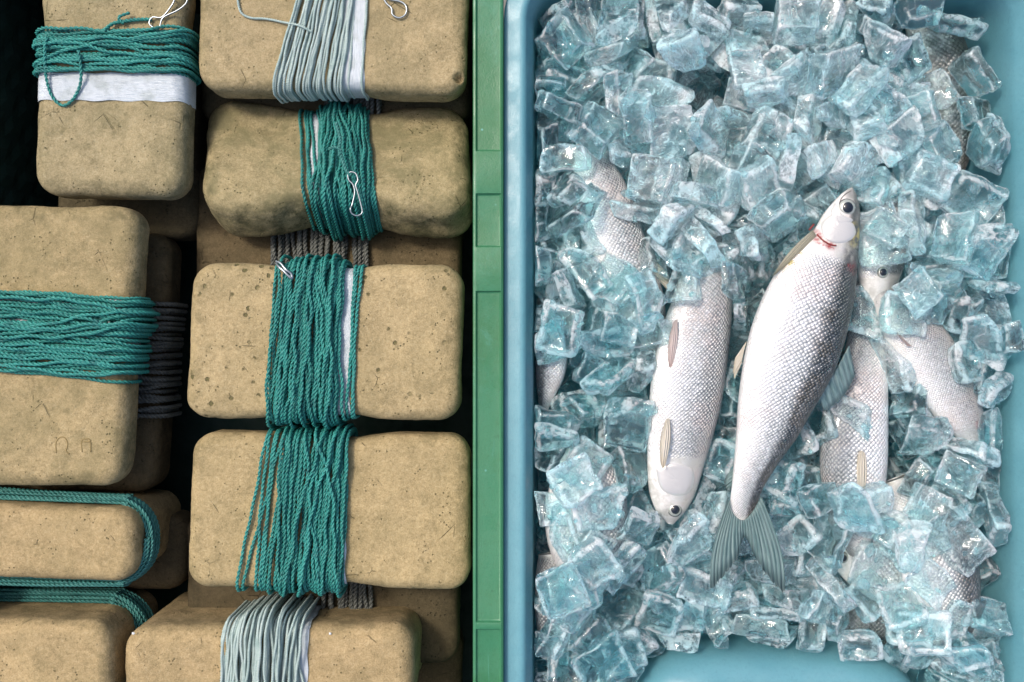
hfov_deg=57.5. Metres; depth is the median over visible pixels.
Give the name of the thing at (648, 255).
ice piece
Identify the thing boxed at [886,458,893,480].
ice piece
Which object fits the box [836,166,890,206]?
ice piece
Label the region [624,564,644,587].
ice piece
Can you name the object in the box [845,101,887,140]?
ice piece
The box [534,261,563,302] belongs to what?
ice piece
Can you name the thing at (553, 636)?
ice piece
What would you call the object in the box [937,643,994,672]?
ice piece
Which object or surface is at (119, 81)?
line winder
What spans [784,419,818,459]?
ice piece
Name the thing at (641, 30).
ice piece
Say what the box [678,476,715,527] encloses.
ice piece
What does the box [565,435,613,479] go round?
ice piece
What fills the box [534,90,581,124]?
ice piece
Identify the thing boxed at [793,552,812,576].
ice piece
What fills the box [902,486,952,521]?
ice piece
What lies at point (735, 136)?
ice piece
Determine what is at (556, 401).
ice piece
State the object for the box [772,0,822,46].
ice piece
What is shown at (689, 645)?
ice piece
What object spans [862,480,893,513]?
ice piece
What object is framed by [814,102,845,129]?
ice piece
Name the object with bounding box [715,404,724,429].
ice piece
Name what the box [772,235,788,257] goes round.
ice piece
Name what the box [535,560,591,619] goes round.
ice piece
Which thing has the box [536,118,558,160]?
ice piece
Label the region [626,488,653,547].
ice piece
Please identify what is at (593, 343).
ice piece
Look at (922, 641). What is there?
ice piece
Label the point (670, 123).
ice piece
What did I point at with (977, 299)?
ice piece
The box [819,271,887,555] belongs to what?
fish
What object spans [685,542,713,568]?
ice piece
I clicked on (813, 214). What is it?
ice piece
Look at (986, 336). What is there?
ice piece
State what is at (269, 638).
line winder
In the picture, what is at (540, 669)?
ice piece
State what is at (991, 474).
ice piece
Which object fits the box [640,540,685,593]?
ice piece
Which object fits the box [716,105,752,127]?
ice piece
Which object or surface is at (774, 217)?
ice piece
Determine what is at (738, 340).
ice piece
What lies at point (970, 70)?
ice piece
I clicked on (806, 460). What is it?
ice piece
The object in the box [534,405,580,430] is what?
ice piece
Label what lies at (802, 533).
ice piece
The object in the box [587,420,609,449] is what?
ice piece
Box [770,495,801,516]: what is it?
ice piece
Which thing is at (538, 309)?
ice piece
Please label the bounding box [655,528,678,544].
ice piece
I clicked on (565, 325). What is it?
ice piece
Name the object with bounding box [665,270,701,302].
ice piece
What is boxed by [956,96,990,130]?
ice piece
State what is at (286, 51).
line winder
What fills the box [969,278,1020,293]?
ice piece
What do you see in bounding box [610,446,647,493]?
ice piece
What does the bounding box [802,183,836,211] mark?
ice piece
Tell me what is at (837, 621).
ice piece
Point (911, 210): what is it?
ice piece
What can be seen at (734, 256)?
ice piece
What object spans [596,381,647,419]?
ice piece
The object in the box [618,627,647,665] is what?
ice piece
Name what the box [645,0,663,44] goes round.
ice piece
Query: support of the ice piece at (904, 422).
on the packed ice at (765, 285)
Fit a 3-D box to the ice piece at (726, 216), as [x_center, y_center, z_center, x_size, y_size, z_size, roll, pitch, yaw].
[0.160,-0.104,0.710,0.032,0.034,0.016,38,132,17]
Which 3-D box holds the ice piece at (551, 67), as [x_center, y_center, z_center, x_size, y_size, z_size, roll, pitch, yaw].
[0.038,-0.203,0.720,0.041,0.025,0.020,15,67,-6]
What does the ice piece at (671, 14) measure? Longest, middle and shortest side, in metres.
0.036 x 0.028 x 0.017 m
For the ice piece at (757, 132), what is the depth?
0.69 m
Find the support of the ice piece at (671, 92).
on the packed ice at (765, 285)
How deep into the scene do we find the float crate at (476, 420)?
0.69 m
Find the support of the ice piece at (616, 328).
on the ice piece at (593, 343)
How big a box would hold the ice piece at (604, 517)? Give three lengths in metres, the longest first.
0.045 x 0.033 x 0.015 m
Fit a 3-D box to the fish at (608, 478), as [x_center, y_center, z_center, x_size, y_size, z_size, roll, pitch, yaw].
[0.057,0.138,0.713,0.063,0.028,0.113,0,90,0]
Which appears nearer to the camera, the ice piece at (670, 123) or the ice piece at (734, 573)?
the ice piece at (670, 123)
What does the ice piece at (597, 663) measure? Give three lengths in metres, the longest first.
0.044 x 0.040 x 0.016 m
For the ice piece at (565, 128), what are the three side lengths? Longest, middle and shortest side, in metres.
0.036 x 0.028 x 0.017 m
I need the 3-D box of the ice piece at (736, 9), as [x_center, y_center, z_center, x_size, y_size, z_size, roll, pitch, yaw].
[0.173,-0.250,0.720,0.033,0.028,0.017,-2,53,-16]
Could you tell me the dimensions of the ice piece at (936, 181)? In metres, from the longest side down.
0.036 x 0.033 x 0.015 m
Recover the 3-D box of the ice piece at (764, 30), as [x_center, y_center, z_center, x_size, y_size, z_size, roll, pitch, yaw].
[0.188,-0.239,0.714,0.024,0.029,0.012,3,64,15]
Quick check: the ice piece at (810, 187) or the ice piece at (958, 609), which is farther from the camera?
the ice piece at (810, 187)
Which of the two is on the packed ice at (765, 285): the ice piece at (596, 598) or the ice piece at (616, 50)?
the ice piece at (616, 50)
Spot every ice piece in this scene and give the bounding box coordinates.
[534,5,594,69]
[534,75,567,99]
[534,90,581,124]
[534,169,559,206]
[534,205,550,241]
[534,246,551,286]
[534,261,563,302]
[534,304,569,331]
[534,331,566,364]
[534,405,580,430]
[534,422,579,451]
[534,447,569,472]
[534,491,565,526]
[534,566,598,634]
[534,614,572,660]
[534,631,569,664]
[534,659,546,681]
[535,58,585,99]
[535,235,565,261]
[535,299,584,357]
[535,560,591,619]
[536,45,578,62]
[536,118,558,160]
[536,507,546,542]
[537,567,602,614]
[538,0,575,28]
[539,143,591,174]
[545,182,607,238]
[546,452,602,508]
[546,652,577,681]
[547,171,587,207]
[549,507,580,562]
[550,389,599,427]
[552,268,585,309]
[557,247,612,300]
[557,370,596,396]
[558,99,583,143]
[559,392,605,420]
[562,220,606,256]
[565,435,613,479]
[566,62,623,103]
[567,348,584,369]
[568,536,624,587]
[568,613,612,654]
[570,629,637,681]
[572,101,623,159]
[572,277,588,300]
[572,351,604,383]
[572,483,627,532]
[573,13,592,70]
[575,0,601,50]
[580,327,633,357]
[580,356,636,395]
[581,530,617,550]
[583,305,601,330]
[584,33,637,66]
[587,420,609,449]
[591,290,631,311]
[595,0,639,45]
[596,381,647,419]
[597,582,644,630]
[598,252,638,304]
[599,310,637,347]
[603,69,632,117]
[603,397,654,452]
[607,540,648,595]
[608,139,649,167]
[609,200,661,223]
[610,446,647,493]
[612,47,655,84]
[616,165,629,182]
[616,506,659,544]
[617,291,668,328]
[618,86,652,145]
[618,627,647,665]
[620,659,644,681]
[624,269,662,335]
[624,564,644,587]
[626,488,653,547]
[627,153,681,205]
[627,350,655,392]
[628,0,648,47]
[631,625,658,655]
[632,75,694,105]
[633,319,671,350]
[633,624,665,657]
[634,589,683,637]
[638,236,672,281]
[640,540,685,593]
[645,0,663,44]
[646,58,676,80]
[647,200,694,244]
[649,31,664,58]
[650,105,695,158]
[650,236,675,260]
[653,505,679,532]
[654,0,692,31]
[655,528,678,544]
[656,27,705,72]
[656,158,689,205]
[656,630,700,652]
[662,28,709,47]
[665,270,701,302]
[667,511,712,567]
[668,231,702,278]
[669,181,718,207]
[674,17,727,57]
[675,70,698,86]
[676,566,733,610]
[677,601,706,631]
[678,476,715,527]
[681,214,725,272]
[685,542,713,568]
[685,600,733,642]
[688,0,730,37]
[688,99,729,158]
[689,81,714,109]
[689,151,703,180]
[690,243,727,276]
[691,206,730,237]
[694,154,740,207]
[695,66,720,91]
[699,559,745,584]
[701,491,730,541]
[703,438,734,482]
[704,203,739,225]
[705,54,728,72]
[711,43,729,71]
[713,95,746,112]
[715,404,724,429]
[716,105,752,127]
[716,425,736,442]
[716,581,759,613]
[717,0,761,30]
[718,72,730,98]
[720,378,737,425]
[721,261,748,301]
[722,77,754,113]
[722,228,753,279]
[724,360,742,403]
[725,29,768,55]
[725,126,746,158]
[726,326,749,373]
[727,48,766,89]
[727,142,779,204]
[727,485,769,498]
[728,214,752,228]
[730,612,789,641]
[732,287,759,312]
[732,301,748,332]
[735,224,768,261]
[737,155,781,211]
[738,537,751,555]
[741,106,792,159]
[742,11,774,44]
[742,76,787,108]
[743,577,762,594]
[744,557,795,585]
[745,288,765,328]
[746,188,804,239]
[746,243,775,289]
[746,625,798,647]
[749,597,802,622]
[750,552,793,559]
[761,582,809,610]
[762,44,793,74]
[763,457,805,506]
[765,223,798,242]
[766,47,810,96]
[767,498,804,531]
[770,244,795,276]
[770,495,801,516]
[771,96,796,132]
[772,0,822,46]
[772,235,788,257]
[773,12,805,53]
[776,514,822,555]
[777,145,815,192]
[778,133,801,191]
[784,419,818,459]
[784,447,819,467]
[788,203,823,243]
[793,94,823,147]
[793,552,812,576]
[794,575,819,595]
[796,482,835,518]
[796,618,827,652]
[797,589,832,624]
[798,465,821,510]
[799,179,836,194]
[802,43,861,99]
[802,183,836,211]
[803,140,838,178]
[805,557,857,613]
[806,0,845,45]
[806,43,829,52]
[807,512,853,574]
[808,404,837,446]
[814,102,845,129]
[818,127,853,189]
[826,482,885,534]
[826,603,849,641]
[828,0,858,49]
[829,141,878,189]
[829,394,872,440]
[834,64,889,117]
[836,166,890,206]
[837,628,883,660]
[844,583,880,622]
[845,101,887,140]
[847,540,902,590]
[848,285,883,340]
[855,0,894,27]
[856,13,873,34]
[856,513,902,548]
[858,201,911,267]
[859,56,904,93]
[860,174,906,211]
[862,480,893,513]
[863,19,911,67]
[863,206,910,248]
[869,105,923,167]
[869,339,916,393]
[872,509,908,573]
[873,83,912,121]
[874,581,928,631]
[878,290,929,336]
[883,642,909,672]
[885,607,933,645]
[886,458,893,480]
[888,383,927,417]
[888,405,916,459]
[888,457,906,476]
[891,32,931,83]
[892,147,923,183]
[892,267,943,319]
[892,442,942,470]
[893,0,944,29]
[895,520,932,572]
[896,406,933,430]
[896,609,952,656]
[897,190,926,255]
[897,415,953,455]
[897,454,941,496]
[901,150,960,201]
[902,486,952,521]
[902,655,937,669]
[903,82,930,95]
[903,553,955,610]
[904,261,952,277]
[906,89,940,131]
[908,517,940,557]
[910,222,935,261]
[913,68,960,109]
[914,665,949,681]
[919,196,939,209]
[922,119,961,162]
[924,207,943,223]
[926,267,961,295]
[927,296,955,324]
[928,13,988,40]
[928,505,996,576]
[929,210,979,265]
[930,658,960,681]
[931,481,973,520]
[934,449,987,498]
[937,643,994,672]
[938,169,1009,224]
[938,437,1000,466]
[940,669,1004,681]
[943,290,970,333]
[946,600,973,639]
[947,46,999,97]
[948,340,984,383]
[952,630,994,676]
[953,225,1018,279]
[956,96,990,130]
[958,313,1006,370]
[961,277,983,315]
[962,223,1012,278]
[964,493,986,527]
[965,117,1005,167]
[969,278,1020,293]
[971,596,1012,636]
[972,629,1001,645]
[973,363,995,393]
[977,371,1013,407]
[977,407,1002,468]
[977,460,1001,487]
[978,291,1011,328]
[978,481,1011,547]
[978,638,1004,671]
[979,557,1000,590]
[980,113,1010,175]
[987,204,1005,223]
[999,320,1023,358]
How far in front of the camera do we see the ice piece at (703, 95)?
0.78 m
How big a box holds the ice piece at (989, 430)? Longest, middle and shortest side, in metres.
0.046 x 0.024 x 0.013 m
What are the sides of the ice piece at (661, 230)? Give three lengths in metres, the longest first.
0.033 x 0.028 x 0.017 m
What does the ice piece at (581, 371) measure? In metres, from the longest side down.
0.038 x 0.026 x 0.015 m
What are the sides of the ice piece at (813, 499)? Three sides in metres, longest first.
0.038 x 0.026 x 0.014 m
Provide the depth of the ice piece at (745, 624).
0.72 m
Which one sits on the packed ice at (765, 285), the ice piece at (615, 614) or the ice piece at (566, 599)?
the ice piece at (615, 614)
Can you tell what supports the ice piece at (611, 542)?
on the fish at (608, 478)
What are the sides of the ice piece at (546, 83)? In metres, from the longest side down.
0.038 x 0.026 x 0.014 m
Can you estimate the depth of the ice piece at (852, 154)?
0.69 m
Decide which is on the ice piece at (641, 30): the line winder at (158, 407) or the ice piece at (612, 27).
the ice piece at (612, 27)
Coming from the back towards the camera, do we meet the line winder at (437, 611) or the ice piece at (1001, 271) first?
the line winder at (437, 611)
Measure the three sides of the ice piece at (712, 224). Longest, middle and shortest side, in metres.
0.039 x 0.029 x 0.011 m
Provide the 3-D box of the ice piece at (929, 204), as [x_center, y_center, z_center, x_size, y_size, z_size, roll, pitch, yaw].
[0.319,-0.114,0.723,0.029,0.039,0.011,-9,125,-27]
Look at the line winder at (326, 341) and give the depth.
0.70 m
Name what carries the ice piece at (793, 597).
on the packed ice at (765, 285)
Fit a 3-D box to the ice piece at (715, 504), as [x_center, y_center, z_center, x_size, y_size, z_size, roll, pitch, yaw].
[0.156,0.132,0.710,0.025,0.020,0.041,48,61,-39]
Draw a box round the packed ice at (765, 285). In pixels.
[537,7,990,681]
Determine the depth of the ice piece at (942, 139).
0.70 m
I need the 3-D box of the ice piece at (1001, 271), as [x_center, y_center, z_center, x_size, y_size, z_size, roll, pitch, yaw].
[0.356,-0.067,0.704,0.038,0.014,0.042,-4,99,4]
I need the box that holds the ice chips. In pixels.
[535,4,1005,657]
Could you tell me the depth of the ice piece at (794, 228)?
0.70 m
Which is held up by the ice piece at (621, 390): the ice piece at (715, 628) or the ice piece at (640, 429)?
the ice piece at (640, 429)
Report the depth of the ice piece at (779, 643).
0.73 m
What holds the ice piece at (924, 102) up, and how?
on the packed ice at (765, 285)
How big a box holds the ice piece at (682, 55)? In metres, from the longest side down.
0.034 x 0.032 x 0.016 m
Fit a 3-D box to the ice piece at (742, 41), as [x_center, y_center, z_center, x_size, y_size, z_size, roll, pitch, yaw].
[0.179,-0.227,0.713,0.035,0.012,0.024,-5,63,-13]
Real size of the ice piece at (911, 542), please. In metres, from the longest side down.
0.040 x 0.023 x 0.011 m
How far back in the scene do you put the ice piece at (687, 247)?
0.68 m
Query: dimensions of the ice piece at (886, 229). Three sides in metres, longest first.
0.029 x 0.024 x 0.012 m
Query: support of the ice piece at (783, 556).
on the packed ice at (765, 285)
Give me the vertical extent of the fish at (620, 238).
0.024 m
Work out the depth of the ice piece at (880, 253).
0.69 m
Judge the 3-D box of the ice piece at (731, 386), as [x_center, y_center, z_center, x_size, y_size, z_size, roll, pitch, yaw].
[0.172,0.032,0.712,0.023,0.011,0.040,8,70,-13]
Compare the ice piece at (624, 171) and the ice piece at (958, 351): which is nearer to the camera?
the ice piece at (958, 351)
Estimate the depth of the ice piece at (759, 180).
0.68 m
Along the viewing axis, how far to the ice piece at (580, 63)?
0.72 m
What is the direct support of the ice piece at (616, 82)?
on the packed ice at (765, 285)
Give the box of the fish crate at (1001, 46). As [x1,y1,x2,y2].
[503,0,1023,681]
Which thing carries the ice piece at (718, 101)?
on the packed ice at (765, 285)
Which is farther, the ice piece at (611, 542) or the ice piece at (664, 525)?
the ice piece at (664, 525)
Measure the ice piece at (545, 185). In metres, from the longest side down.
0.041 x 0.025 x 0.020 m
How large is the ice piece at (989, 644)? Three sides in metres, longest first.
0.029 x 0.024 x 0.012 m
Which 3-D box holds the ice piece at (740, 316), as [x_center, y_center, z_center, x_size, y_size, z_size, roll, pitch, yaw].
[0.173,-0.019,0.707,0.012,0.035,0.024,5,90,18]
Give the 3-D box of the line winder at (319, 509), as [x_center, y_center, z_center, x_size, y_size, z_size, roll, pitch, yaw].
[-0.139,0.129,0.720,0.215,0.059,0.134,0,90,0]
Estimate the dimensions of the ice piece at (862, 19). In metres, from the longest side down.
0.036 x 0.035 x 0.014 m
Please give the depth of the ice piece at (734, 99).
0.71 m
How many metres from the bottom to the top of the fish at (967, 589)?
0.033 m
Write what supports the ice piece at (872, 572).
on the fish at (843, 571)
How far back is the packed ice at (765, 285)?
0.74 m
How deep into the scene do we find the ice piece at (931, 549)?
0.69 m
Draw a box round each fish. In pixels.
[535,298,567,408]
[535,552,591,651]
[545,464,627,566]
[575,144,668,354]
[647,235,732,524]
[710,187,859,592]
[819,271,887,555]
[827,609,886,643]
[838,549,853,583]
[857,173,904,300]
[873,289,983,440]
[886,474,980,633]
[905,27,970,169]
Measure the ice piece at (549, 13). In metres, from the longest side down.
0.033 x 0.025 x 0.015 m
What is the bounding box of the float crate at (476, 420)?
[0,0,503,681]
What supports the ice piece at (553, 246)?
on the packed ice at (765, 285)
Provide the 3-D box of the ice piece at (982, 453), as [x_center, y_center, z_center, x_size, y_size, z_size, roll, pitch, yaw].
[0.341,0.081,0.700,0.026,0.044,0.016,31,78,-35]
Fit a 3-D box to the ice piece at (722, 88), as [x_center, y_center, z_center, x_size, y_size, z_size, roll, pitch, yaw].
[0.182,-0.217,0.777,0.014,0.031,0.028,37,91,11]
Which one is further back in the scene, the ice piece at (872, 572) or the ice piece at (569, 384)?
the ice piece at (569, 384)
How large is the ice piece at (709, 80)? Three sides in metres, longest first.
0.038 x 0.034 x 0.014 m
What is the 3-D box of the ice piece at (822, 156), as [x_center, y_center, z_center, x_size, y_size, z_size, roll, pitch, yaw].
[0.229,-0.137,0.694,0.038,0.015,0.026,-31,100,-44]
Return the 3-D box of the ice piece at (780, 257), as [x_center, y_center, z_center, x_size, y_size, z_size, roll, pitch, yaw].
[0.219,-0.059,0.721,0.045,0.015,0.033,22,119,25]
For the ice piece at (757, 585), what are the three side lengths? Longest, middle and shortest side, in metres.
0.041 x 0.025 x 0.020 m
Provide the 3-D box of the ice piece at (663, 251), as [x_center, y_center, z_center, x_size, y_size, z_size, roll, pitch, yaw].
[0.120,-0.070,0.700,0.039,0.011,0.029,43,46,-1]
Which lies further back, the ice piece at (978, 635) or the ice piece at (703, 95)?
the ice piece at (703, 95)
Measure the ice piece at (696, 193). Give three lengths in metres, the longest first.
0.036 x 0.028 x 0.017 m
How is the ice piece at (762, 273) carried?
on the packed ice at (765, 285)
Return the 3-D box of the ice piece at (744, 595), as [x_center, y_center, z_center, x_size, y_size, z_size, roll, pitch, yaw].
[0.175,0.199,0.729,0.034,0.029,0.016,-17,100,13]
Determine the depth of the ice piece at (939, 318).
0.69 m
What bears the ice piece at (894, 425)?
on the packed ice at (765, 285)
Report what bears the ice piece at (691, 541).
on the ice piece at (695, 563)
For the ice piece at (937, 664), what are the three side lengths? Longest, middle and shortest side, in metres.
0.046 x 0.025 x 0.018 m
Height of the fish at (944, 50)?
0.022 m
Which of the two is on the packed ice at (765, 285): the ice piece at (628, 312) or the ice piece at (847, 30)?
the ice piece at (847, 30)
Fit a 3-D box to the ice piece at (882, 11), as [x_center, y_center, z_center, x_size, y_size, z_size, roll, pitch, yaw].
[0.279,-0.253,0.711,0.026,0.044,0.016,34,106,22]
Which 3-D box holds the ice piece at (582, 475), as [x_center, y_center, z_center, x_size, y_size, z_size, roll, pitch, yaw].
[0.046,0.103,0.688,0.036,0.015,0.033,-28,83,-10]
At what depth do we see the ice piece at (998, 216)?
0.71 m
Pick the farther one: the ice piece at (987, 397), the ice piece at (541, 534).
the ice piece at (541, 534)
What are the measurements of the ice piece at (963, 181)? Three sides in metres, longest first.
0.042 x 0.038 x 0.014 m
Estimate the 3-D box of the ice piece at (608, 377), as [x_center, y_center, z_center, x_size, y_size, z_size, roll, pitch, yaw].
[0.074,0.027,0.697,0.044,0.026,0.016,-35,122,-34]
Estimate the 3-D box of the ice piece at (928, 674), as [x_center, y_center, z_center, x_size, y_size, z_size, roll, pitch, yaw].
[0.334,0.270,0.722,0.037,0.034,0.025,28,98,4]
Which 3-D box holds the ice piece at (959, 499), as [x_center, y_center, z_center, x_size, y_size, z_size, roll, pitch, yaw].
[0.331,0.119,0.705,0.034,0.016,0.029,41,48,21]
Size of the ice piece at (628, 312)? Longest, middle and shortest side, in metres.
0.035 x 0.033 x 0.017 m
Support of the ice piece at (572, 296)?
on the packed ice at (765, 285)
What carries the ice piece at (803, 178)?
on the packed ice at (765, 285)
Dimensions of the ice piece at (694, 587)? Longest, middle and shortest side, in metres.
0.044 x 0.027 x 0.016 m
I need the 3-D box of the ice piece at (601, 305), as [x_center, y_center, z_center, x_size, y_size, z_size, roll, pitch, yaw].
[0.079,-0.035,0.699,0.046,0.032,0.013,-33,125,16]
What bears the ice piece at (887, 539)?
on the fish at (849, 453)
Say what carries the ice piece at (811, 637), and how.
on the packed ice at (765, 285)
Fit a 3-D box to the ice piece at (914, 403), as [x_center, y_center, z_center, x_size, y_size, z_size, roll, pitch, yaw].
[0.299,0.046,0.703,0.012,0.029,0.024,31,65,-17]
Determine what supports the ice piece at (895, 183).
on the packed ice at (765, 285)
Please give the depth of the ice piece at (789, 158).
0.69 m
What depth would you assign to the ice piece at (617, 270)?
0.69 m
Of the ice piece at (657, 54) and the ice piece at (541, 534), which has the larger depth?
the ice piece at (541, 534)
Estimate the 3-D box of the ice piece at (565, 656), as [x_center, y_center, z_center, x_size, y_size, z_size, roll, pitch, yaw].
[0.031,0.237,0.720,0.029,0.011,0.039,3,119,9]
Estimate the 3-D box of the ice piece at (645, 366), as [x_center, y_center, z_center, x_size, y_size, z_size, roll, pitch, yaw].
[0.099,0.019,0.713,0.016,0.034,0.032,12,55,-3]
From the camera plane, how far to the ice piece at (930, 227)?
0.70 m
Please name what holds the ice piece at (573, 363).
on the packed ice at (765, 285)
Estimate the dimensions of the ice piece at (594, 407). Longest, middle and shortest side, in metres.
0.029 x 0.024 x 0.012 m
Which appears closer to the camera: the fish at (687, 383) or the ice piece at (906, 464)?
the fish at (687, 383)
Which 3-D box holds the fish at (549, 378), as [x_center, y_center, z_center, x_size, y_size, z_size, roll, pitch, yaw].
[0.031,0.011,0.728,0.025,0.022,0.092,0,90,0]
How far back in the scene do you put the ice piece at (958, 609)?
0.69 m
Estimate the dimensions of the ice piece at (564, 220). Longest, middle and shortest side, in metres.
0.048 x 0.038 x 0.016 m
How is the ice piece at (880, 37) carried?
on the packed ice at (765, 285)
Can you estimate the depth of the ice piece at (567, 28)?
0.69 m
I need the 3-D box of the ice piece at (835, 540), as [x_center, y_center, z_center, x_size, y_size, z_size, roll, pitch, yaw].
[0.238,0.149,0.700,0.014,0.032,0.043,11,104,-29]
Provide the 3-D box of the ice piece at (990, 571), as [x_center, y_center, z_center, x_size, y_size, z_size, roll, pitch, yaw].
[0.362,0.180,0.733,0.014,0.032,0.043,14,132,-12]
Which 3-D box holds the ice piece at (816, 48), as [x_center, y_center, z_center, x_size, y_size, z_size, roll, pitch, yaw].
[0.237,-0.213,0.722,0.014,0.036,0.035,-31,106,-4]
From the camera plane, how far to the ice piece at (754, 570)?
0.72 m
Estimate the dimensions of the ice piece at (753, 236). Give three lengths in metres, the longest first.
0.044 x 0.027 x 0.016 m
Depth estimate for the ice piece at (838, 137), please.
0.70 m
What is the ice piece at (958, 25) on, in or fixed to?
on the fish at (944, 50)
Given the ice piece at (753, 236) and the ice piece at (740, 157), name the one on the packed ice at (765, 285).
the ice piece at (740, 157)
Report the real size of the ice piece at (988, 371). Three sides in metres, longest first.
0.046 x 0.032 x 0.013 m
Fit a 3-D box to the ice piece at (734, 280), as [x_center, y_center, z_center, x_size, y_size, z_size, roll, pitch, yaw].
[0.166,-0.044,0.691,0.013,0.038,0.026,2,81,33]
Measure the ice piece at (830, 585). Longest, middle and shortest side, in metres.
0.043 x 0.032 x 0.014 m
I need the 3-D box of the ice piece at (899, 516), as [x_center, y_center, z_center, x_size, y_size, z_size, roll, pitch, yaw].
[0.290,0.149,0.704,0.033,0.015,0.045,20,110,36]
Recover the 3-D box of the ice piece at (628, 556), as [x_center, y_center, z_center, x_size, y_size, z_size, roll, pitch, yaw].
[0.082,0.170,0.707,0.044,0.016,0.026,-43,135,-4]
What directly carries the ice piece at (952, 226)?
on the ice piece at (930, 227)
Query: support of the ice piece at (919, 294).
on the ice piece at (900, 319)
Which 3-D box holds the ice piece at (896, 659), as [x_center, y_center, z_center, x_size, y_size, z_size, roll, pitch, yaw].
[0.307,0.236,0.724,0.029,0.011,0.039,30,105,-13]
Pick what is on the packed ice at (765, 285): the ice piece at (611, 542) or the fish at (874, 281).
the fish at (874, 281)
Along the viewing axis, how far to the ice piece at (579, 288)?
0.71 m
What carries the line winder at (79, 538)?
in the float crate at (476, 420)
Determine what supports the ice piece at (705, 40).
on the ice piece at (715, 43)
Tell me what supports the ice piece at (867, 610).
on the packed ice at (765, 285)
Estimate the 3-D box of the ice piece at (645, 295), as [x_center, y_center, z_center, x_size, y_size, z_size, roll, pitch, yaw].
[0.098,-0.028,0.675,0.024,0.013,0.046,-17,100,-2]
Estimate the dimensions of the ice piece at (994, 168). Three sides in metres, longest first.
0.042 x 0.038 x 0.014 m
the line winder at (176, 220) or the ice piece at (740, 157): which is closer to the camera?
the ice piece at (740, 157)
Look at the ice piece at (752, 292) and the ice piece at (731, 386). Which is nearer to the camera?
the ice piece at (731, 386)
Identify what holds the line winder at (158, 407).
in the float crate at (476, 420)
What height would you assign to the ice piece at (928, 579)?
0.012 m
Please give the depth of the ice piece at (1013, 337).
0.68 m
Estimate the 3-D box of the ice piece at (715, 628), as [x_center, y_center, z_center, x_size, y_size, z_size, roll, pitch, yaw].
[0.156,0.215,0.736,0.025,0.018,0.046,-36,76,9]
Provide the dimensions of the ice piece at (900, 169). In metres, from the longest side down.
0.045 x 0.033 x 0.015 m
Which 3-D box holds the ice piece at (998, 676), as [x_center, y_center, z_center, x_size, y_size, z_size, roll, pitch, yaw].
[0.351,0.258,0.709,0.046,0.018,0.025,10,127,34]
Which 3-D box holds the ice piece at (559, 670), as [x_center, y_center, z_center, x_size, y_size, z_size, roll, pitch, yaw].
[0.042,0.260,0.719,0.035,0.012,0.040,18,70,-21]
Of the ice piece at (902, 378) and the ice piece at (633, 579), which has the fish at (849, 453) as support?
the ice piece at (902, 378)
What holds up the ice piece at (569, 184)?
on the packed ice at (765, 285)
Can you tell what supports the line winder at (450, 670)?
in the float crate at (476, 420)
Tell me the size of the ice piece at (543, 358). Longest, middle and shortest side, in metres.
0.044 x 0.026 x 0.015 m
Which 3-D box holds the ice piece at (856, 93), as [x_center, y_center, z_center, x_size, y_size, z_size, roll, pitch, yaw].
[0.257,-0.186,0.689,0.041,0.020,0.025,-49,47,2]
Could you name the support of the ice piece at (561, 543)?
on the fish at (608, 478)
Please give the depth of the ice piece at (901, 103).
0.70 m
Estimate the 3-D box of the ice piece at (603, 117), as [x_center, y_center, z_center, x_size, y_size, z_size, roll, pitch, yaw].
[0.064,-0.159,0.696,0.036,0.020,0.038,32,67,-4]
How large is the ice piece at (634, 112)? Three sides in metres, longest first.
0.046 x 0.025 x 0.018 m
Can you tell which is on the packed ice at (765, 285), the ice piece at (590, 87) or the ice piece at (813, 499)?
the ice piece at (590, 87)
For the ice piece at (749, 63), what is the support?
on the ice piece at (719, 55)
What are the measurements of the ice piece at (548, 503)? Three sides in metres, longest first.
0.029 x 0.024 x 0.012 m
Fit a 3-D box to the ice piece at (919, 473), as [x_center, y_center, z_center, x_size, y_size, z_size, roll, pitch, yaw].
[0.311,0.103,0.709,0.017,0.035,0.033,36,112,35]
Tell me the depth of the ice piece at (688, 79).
0.75 m
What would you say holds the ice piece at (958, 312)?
on the packed ice at (765, 285)
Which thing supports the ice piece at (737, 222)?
on the packed ice at (765, 285)
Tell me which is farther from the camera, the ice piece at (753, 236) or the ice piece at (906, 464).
the ice piece at (906, 464)
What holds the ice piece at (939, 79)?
on the packed ice at (765, 285)
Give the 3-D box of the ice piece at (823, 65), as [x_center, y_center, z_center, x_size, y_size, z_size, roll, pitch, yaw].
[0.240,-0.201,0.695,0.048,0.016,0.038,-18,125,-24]
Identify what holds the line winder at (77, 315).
in the float crate at (476, 420)
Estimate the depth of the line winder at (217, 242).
0.76 m
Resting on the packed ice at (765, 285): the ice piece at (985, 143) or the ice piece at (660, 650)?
the ice piece at (660, 650)
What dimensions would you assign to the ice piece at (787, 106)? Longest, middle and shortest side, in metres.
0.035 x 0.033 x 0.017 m
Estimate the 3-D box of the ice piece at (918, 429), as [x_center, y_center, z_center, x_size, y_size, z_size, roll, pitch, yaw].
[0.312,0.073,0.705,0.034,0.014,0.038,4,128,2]
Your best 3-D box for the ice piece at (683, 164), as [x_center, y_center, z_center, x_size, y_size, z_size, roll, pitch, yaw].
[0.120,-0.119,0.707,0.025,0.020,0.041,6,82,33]
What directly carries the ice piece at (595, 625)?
on the packed ice at (765, 285)
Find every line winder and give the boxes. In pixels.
[0,205,159,484]
[0,233,188,491]
[0,487,180,586]
[0,585,157,681]
[32,0,201,199]
[44,509,190,588]
[58,55,208,241]
[125,591,421,681]
[187,253,464,429]
[187,520,460,662]
[189,422,471,597]
[196,167,462,277]
[199,0,469,103]
[202,0,472,123]
[203,100,472,241]
[417,628,463,681]
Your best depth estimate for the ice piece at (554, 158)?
0.69 m

